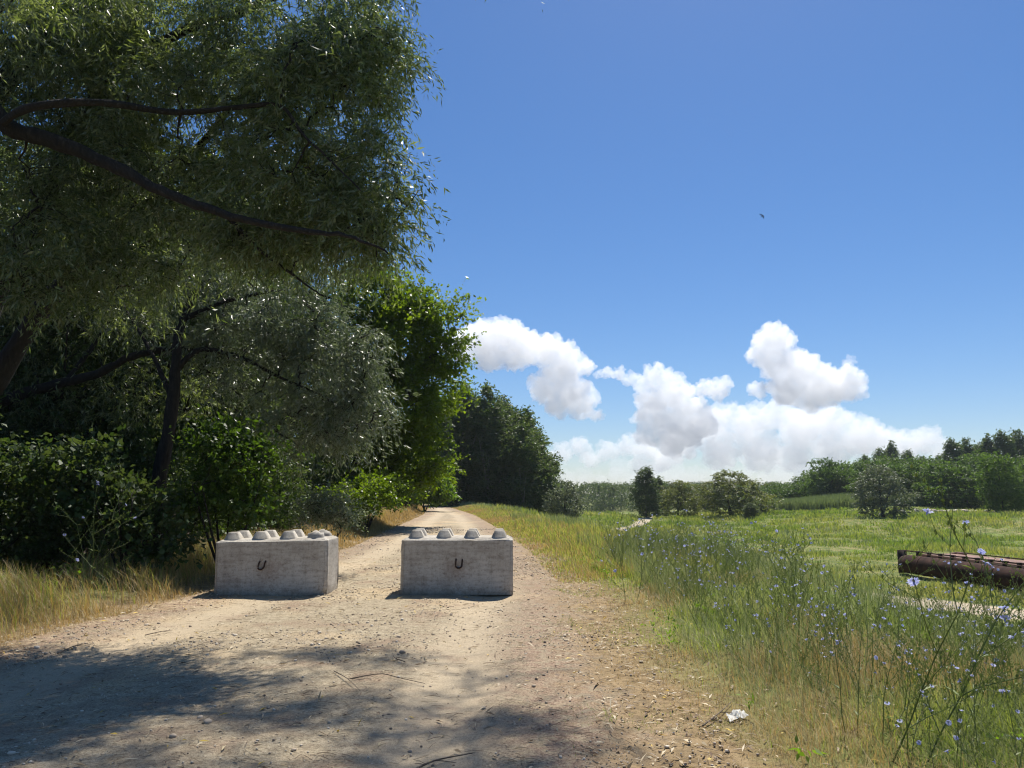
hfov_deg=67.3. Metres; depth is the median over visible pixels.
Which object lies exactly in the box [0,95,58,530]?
forest tree
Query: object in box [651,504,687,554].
chicory plant
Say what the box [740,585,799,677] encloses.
chicory plant
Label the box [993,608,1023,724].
chicory plant
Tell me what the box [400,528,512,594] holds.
concrete block
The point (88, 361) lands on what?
forest tree
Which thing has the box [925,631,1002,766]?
chicory plant
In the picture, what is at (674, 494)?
willow tree
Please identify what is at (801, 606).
chicory plant
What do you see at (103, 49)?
willow tree
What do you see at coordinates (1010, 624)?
chicory plant
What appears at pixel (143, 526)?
shrub
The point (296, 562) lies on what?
concrete block
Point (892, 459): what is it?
leafy tree
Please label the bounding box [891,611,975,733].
chicory plant
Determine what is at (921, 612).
chicory plant
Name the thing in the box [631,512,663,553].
chicory plant
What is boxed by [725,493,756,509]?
leafy tree
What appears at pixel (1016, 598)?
chicory plant
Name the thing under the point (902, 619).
chicory plant
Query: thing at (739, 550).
chicory plant
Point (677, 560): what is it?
chicory plant
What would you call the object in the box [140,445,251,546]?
shrub
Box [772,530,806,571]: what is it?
chicory plant
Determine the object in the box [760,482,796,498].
leafy tree
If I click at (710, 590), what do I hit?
chicory plant
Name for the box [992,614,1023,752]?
chicory plant
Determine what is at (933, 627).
chicory plant
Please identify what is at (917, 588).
chicory plant
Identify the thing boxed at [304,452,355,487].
shrub
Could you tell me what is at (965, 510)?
rubble pile
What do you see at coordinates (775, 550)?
chicory plant
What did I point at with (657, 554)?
chicory plant
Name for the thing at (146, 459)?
shrub
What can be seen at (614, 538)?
chicory plant
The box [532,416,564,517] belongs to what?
poplar tree
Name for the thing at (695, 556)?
chicory plant
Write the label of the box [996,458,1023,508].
leafy tree
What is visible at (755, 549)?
chicory plant
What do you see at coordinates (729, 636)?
chicory plant
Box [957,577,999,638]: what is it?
chicory plant
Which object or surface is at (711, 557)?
chicory plant
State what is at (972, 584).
chicory plant
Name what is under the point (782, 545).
chicory plant
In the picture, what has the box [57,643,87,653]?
twig
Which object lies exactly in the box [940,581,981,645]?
chicory plant
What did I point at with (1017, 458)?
leafy tree
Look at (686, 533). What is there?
chicory plant
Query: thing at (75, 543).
shrub
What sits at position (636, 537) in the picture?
chicory plant
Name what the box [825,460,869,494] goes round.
leafy tree
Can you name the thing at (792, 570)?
chicory plant
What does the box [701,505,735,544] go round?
chicory plant
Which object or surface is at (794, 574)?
chicory plant
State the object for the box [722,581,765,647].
chicory plant
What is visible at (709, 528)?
chicory plant
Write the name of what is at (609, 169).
sky
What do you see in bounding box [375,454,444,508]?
shrub
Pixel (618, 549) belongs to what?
chicory plant
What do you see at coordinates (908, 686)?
chicory plant
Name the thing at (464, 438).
poplar tree
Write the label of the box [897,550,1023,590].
pontoon
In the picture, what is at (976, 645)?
chicory plant
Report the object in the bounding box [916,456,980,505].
leafy tree
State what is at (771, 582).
chicory plant
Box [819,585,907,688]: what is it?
chicory plant
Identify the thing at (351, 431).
forest tree
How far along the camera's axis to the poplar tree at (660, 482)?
132.90 m
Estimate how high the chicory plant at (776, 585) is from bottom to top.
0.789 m
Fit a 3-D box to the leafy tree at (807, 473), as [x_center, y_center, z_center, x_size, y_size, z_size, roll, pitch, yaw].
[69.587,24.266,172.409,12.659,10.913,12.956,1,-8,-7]
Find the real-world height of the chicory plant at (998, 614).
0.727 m
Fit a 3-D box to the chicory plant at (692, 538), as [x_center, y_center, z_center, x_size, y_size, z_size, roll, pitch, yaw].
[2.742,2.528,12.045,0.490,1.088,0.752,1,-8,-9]
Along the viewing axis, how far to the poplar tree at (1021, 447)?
160.03 m
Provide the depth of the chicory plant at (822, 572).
6.41 m
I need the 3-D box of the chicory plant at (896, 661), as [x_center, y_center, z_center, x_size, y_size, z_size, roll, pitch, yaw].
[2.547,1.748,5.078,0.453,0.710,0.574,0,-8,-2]
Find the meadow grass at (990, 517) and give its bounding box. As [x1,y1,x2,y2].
[441,501,1023,643]
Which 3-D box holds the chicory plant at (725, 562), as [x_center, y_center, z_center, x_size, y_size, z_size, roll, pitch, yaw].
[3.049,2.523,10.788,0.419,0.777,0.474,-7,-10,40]
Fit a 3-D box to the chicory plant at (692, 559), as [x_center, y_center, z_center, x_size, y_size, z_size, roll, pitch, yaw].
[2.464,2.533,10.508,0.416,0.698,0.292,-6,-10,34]
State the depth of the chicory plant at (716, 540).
12.72 m
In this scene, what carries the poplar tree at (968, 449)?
on the ground at (638, 710)
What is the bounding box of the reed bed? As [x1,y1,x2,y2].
[743,492,972,510]
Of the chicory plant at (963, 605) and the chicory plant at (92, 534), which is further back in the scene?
the chicory plant at (92, 534)
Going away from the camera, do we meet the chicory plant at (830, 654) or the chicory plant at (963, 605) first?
the chicory plant at (830, 654)
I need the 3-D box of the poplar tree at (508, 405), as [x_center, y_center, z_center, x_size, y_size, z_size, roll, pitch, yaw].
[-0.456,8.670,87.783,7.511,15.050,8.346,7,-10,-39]
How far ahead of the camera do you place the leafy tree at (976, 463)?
136.13 m
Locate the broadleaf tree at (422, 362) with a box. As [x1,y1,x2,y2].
[300,255,486,510]
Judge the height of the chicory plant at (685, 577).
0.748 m
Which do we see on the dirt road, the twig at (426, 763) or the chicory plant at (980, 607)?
the twig at (426, 763)
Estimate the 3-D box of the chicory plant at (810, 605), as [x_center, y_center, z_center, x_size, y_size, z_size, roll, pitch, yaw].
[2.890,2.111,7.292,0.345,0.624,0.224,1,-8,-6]
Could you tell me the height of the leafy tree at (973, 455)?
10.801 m
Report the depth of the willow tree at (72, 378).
16.66 m
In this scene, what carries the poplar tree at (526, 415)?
on the ground at (638, 710)
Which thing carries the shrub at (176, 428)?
on the ground at (638, 710)
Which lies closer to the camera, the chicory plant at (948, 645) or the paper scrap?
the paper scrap
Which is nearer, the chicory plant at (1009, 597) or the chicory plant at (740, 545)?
the chicory plant at (1009, 597)
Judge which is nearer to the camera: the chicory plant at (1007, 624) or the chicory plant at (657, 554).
the chicory plant at (1007, 624)
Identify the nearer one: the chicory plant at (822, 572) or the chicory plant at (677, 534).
the chicory plant at (822, 572)
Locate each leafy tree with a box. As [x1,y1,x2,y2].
[689,485,721,512]
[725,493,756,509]
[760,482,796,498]
[783,474,824,498]
[797,469,829,490]
[798,457,847,496]
[811,460,857,488]
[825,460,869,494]
[842,457,893,494]
[855,452,905,471]
[879,462,923,495]
[890,455,935,481]
[895,460,952,498]
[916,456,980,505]
[923,464,995,508]
[954,449,996,501]
[968,450,1023,512]
[973,457,1018,499]
[989,454,1023,503]
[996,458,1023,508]
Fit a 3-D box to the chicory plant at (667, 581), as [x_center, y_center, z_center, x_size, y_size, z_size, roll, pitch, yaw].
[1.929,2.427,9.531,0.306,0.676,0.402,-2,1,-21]
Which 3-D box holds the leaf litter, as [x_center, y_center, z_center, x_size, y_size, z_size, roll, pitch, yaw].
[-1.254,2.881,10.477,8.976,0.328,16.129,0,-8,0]
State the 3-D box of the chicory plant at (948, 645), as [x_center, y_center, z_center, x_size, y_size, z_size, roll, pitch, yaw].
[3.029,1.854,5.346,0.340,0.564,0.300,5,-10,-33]
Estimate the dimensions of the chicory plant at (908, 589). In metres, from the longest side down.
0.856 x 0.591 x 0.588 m
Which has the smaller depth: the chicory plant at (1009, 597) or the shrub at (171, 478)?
the chicory plant at (1009, 597)
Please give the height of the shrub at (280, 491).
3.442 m
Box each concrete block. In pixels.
[214,529,338,595]
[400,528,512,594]
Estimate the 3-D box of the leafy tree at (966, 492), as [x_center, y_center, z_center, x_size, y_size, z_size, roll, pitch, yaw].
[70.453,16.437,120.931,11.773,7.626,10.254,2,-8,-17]
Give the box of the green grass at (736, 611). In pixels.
[0,503,1023,767]
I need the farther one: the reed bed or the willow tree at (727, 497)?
the reed bed
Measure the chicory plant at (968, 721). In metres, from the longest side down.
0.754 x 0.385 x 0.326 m
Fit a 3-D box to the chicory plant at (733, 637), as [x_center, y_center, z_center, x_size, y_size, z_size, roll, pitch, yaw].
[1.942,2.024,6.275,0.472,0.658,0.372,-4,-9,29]
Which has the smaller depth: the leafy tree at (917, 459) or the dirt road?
the dirt road
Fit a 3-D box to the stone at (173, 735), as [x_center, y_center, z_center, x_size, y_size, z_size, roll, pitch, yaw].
[-2.016,2.092,4.567,0.045,0.029,0.041,0,-8,0]
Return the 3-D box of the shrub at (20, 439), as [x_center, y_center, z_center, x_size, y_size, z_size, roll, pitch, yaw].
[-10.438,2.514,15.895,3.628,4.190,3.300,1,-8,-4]
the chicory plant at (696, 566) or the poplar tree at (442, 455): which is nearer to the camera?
the chicory plant at (696, 566)
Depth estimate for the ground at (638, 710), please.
5.95 m
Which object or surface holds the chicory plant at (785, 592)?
on the ground at (638, 710)
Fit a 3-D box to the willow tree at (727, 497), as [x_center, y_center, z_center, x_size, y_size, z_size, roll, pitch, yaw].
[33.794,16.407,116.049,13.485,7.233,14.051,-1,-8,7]
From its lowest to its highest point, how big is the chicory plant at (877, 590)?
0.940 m
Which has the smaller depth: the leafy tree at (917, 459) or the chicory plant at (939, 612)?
the chicory plant at (939, 612)
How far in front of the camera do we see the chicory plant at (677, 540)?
13.45 m
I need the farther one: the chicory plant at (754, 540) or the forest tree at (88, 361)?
the forest tree at (88, 361)
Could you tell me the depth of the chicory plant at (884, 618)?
4.98 m
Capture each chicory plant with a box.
[52,463,150,595]
[592,512,637,559]
[593,512,620,556]
[596,512,670,601]
[605,524,632,571]
[608,521,638,562]
[610,538,629,563]
[621,519,643,561]
[626,505,674,568]
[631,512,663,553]
[633,502,690,558]
[633,529,665,583]
[638,532,677,585]
[642,536,672,587]
[645,511,696,581]
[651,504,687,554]
[653,524,708,588]
[656,554,683,605]
[658,509,693,552]
[658,529,680,554]
[659,526,688,556]
[662,543,717,605]
[663,517,691,550]
[668,552,707,594]
[669,557,725,629]
[671,511,707,562]
[671,518,706,557]
[671,539,715,619]
[671,550,706,609]
[674,529,704,579]
[679,523,720,565]
[679,539,717,589]
[680,527,712,590]
[682,547,704,585]
[682,554,744,623]
[694,516,734,552]
[694,535,734,581]
[697,508,781,600]
[697,538,748,607]
[697,555,743,641]
[699,521,724,565]
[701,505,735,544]
[701,509,726,547]
[701,526,734,587]
[707,528,749,573]
[709,530,753,574]
[713,521,730,551]
[714,538,743,589]
[714,599,742,662]
[718,539,793,623]
[719,592,779,667]
[720,530,752,571]
[722,522,739,556]
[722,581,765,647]
[723,555,763,617]
[727,527,753,581]
[731,514,764,556]
[731,586,775,655]
[733,523,770,563]
[734,576,823,686]
[737,539,782,588]
[740,530,772,570]
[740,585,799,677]
[743,511,819,584]
[747,572,822,646]
[755,525,791,563]
[758,527,793,570]
[759,534,803,576]
[760,516,810,576]
[761,561,822,630]
[763,521,815,613]
[765,582,796,640]
[766,542,818,605]
[768,544,818,611]
[770,557,890,734]
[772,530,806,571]
[775,606,840,700]
[782,571,815,650]
[794,591,848,672]
[799,580,830,618]
[804,557,877,649]
[809,595,845,665]
[816,563,844,631]
[818,569,859,630]
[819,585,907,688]
[819,596,901,710]
[823,604,860,678]
[826,551,916,644]
[842,588,940,694]
[845,569,891,655]
[861,464,1023,761]
[862,621,926,716]
[866,559,947,628]
[872,582,913,675]
[874,550,956,630]
[875,597,954,749]
[885,584,957,654]
[886,621,944,765]
[887,573,935,645]
[888,660,1006,767]
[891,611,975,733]
[896,579,952,637]
[899,591,982,668]
[905,610,1017,752]
[906,559,980,642]
[913,581,954,633]
[915,585,1008,710]
[916,609,967,682]
[923,646,1023,767]
[925,568,1021,689]
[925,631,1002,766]
[929,592,979,666]
[934,553,1008,628]
[938,608,1023,765]
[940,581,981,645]
[942,548,1021,650]
[945,614,1015,702]
[946,595,1023,691]
[949,580,981,634]
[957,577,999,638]
[961,589,1023,674]
[966,695,1023,767]
[968,589,1023,663]
[968,604,1016,721]
[974,574,1023,667]
[975,596,1023,710]
[976,576,1023,645]
[982,555,1023,649]
[987,571,1023,635]
[991,598,1023,648]
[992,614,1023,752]
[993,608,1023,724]
[994,591,1022,642]
[996,588,1023,651]
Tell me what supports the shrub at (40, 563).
on the ground at (638, 710)
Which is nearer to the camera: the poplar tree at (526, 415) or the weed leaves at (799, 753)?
the weed leaves at (799, 753)
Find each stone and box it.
[169,733,176,737]
[203,718,211,723]
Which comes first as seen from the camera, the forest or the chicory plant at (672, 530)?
the chicory plant at (672, 530)
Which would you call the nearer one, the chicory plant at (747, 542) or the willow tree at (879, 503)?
the chicory plant at (747, 542)
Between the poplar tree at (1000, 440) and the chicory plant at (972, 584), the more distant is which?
the poplar tree at (1000, 440)
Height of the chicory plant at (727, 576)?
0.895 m
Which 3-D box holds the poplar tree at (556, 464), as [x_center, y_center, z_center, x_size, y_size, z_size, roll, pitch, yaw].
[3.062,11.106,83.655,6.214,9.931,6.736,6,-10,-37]
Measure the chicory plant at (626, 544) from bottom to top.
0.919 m
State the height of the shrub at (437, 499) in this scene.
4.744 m
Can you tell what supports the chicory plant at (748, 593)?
on the ground at (638, 710)
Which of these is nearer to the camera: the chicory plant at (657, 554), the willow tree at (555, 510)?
the chicory plant at (657, 554)
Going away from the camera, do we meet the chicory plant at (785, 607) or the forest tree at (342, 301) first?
the chicory plant at (785, 607)
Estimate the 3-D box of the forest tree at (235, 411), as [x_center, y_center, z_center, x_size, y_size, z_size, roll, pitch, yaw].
[-8.500,-1.168,21.655,6.244,11.637,6.248,2,-8,-16]
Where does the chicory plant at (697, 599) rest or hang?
on the ground at (638, 710)
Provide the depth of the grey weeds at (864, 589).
7.28 m
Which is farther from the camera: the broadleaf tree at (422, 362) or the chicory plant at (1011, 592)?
the broadleaf tree at (422, 362)
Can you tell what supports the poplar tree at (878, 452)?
on the ground at (638, 710)
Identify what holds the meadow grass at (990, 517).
on the ground at (638, 710)
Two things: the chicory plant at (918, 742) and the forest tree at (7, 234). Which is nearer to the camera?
the chicory plant at (918, 742)
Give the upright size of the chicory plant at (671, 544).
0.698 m
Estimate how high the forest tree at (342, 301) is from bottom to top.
15.274 m
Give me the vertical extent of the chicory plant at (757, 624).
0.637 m
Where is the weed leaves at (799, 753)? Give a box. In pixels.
[575,554,1023,767]
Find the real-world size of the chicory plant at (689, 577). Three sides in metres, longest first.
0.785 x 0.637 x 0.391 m
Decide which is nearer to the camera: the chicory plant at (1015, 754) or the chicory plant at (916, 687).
the chicory plant at (1015, 754)
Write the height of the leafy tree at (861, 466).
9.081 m
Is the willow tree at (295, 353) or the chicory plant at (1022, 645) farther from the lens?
the willow tree at (295, 353)
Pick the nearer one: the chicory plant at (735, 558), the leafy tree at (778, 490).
the chicory plant at (735, 558)
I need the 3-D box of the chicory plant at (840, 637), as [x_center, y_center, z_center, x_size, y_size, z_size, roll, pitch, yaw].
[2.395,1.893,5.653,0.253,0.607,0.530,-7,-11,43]
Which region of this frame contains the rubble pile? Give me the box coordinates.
[900,509,1014,511]
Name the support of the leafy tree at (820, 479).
on the ground at (638, 710)
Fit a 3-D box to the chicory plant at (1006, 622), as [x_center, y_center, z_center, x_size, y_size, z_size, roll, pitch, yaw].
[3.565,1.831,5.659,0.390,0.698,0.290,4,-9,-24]
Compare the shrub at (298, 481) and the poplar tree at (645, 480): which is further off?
the poplar tree at (645, 480)
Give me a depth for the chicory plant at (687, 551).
11.06 m
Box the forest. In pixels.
[457,479,791,512]
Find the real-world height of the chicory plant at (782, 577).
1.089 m
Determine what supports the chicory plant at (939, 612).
on the ground at (638, 710)
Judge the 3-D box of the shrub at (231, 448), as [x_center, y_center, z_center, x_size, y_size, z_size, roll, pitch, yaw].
[-4.893,1.853,13.142,2.637,3.083,2.140,0,-8,0]
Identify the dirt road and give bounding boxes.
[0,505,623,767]
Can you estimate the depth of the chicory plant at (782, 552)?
10.85 m
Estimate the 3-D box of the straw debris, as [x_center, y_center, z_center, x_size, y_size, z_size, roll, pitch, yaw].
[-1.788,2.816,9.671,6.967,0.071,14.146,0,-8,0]
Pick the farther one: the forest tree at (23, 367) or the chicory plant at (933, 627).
the forest tree at (23, 367)
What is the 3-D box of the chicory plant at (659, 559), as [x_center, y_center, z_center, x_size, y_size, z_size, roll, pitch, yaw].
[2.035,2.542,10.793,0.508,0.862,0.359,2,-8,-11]
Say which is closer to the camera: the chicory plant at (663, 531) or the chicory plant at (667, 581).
the chicory plant at (667, 581)
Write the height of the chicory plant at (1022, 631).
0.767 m
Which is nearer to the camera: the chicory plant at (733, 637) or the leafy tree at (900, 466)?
the chicory plant at (733, 637)
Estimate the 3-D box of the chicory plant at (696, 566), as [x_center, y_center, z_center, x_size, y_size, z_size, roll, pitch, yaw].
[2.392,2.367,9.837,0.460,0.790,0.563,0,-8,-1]
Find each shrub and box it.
[0,405,85,584]
[0,409,90,580]
[0,423,147,576]
[2,429,88,576]
[33,423,212,581]
[57,409,210,558]
[109,406,225,556]
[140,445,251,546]
[152,403,304,560]
[170,420,285,539]
[239,434,325,533]
[254,422,331,531]
[285,473,378,541]
[292,452,352,525]
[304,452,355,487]
[310,466,422,532]
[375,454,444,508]
[407,458,461,510]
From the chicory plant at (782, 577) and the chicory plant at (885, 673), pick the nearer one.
the chicory plant at (885, 673)
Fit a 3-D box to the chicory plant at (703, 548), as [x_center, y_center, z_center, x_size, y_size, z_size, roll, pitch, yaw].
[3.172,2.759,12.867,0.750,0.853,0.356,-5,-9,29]
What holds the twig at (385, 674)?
on the dirt road
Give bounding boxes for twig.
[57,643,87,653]
[334,671,361,686]
[353,673,424,683]
[416,753,472,767]
[702,700,732,725]
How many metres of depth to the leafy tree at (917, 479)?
129.67 m
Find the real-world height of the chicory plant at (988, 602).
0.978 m
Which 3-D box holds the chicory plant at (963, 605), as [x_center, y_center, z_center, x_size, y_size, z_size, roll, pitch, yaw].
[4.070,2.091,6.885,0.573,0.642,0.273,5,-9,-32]
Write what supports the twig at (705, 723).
on the ground at (638, 710)
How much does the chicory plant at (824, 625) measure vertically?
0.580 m
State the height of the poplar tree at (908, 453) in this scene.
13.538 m
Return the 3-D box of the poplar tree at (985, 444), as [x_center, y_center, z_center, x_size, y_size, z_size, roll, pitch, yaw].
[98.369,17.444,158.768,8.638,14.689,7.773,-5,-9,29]
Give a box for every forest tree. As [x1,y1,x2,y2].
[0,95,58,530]
[0,113,209,564]
[0,221,170,577]
[9,144,197,567]
[76,135,322,539]
[158,147,356,521]
[254,274,379,487]
[307,324,365,477]
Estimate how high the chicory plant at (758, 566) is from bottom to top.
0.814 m
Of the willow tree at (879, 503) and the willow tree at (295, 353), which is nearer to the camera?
the willow tree at (295, 353)
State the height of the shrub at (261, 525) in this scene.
3.334 m
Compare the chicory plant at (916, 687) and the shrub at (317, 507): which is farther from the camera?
the shrub at (317, 507)
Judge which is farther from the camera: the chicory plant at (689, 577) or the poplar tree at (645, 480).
the poplar tree at (645, 480)
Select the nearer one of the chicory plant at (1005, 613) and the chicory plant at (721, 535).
the chicory plant at (1005, 613)
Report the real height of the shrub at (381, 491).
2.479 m
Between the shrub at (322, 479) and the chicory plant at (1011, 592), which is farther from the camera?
the shrub at (322, 479)
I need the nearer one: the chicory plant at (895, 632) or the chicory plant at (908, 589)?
the chicory plant at (895, 632)
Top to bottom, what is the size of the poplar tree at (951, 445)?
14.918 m
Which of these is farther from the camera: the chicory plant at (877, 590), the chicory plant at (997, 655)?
the chicory plant at (877, 590)
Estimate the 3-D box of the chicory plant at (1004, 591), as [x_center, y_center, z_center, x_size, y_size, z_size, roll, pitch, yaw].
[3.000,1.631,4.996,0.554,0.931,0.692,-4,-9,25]
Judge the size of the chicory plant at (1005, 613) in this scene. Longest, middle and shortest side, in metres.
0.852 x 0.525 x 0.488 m
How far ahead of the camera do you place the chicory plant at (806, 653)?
5.61 m
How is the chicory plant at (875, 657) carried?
on the ground at (638, 710)
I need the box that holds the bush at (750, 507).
[742,502,760,518]
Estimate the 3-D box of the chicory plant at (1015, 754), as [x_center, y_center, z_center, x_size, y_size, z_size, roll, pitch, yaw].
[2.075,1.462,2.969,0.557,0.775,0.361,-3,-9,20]
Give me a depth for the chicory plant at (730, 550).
11.84 m
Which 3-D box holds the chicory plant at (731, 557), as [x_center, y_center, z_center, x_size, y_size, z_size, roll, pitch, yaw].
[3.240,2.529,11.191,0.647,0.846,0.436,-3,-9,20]
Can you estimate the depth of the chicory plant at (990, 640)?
4.43 m
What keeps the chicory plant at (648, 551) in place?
on the ground at (638, 710)
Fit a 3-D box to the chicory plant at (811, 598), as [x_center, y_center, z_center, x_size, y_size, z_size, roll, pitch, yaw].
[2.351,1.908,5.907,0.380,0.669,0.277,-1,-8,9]
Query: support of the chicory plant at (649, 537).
on the ground at (638, 710)
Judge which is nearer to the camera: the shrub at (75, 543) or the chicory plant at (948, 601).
the chicory plant at (948, 601)
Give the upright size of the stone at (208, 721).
0.038 m
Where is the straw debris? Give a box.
[0,560,790,767]
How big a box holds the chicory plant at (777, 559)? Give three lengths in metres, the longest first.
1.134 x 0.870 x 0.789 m
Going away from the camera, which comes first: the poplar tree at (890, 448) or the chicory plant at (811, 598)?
the chicory plant at (811, 598)
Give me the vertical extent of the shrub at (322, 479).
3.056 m
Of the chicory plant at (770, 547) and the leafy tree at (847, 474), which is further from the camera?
the leafy tree at (847, 474)
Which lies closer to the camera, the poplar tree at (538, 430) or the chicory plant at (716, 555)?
the chicory plant at (716, 555)
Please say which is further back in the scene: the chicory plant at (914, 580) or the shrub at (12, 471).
the shrub at (12, 471)
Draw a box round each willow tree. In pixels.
[0,0,568,394]
[0,142,286,461]
[49,247,420,541]
[539,477,585,517]
[654,479,711,516]
[691,469,783,516]
[845,464,924,517]
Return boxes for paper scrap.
[726,709,747,721]
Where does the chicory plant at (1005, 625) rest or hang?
on the ground at (638, 710)
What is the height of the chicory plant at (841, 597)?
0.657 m
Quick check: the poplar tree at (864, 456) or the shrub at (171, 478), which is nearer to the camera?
the shrub at (171, 478)
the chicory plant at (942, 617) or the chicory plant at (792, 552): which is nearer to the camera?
the chicory plant at (942, 617)
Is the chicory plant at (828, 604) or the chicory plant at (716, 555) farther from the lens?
the chicory plant at (716, 555)
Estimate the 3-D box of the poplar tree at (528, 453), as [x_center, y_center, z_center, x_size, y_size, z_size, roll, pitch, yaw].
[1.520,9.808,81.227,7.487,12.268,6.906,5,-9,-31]
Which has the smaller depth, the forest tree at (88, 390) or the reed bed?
the forest tree at (88, 390)
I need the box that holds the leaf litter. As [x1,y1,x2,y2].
[0,552,1020,767]
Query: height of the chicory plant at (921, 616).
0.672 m
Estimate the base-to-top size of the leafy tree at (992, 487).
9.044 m
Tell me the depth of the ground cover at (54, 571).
12.52 m
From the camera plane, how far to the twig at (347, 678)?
5.86 m
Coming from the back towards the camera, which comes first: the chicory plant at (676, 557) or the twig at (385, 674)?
the chicory plant at (676, 557)
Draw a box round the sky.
[0,0,1023,496]
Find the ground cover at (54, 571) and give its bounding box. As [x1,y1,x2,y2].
[1,523,304,601]
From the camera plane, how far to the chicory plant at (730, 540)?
12.68 m
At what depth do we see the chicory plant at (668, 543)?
11.10 m
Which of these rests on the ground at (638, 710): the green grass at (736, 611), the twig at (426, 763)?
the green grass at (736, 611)
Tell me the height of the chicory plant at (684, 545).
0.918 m
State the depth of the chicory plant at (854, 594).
6.24 m
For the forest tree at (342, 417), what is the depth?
30.89 m
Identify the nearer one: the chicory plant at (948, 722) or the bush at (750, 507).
the chicory plant at (948, 722)
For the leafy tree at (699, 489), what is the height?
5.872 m
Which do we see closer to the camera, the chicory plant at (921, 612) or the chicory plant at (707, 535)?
the chicory plant at (921, 612)
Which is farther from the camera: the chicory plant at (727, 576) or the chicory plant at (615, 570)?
the chicory plant at (615, 570)
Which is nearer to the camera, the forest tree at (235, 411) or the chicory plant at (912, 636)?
the chicory plant at (912, 636)
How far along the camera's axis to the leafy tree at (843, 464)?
168.55 m
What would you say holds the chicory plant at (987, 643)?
on the ground at (638, 710)
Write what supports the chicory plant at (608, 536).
on the ground at (638, 710)
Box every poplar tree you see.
[425,391,467,506]
[439,379,490,504]
[453,379,526,505]
[478,395,520,505]
[493,404,551,504]
[494,419,562,513]
[516,440,563,515]
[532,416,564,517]
[625,465,662,517]
[644,476,671,514]
[856,454,869,464]
[868,446,890,465]
[880,440,902,462]
[898,448,916,465]
[937,436,969,466]
[951,437,976,499]
[968,433,1000,471]
[987,428,1023,465]
[1007,427,1023,456]
[1015,434,1023,455]
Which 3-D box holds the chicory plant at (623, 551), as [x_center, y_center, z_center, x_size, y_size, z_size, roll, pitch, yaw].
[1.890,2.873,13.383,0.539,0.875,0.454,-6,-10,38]
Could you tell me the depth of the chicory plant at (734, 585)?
7.03 m
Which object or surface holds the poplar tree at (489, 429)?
on the ground at (638, 710)
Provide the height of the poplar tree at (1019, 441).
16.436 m
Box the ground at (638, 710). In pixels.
[0,496,1023,767]
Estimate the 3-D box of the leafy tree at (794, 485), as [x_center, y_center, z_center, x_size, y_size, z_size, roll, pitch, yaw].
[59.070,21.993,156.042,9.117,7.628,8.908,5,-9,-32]
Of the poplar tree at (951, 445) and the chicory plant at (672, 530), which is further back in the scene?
the poplar tree at (951, 445)
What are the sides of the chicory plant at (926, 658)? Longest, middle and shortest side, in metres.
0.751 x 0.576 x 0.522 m
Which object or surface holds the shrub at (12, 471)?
on the ground at (638, 710)
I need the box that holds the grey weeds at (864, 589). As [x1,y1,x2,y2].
[460,501,1023,767]

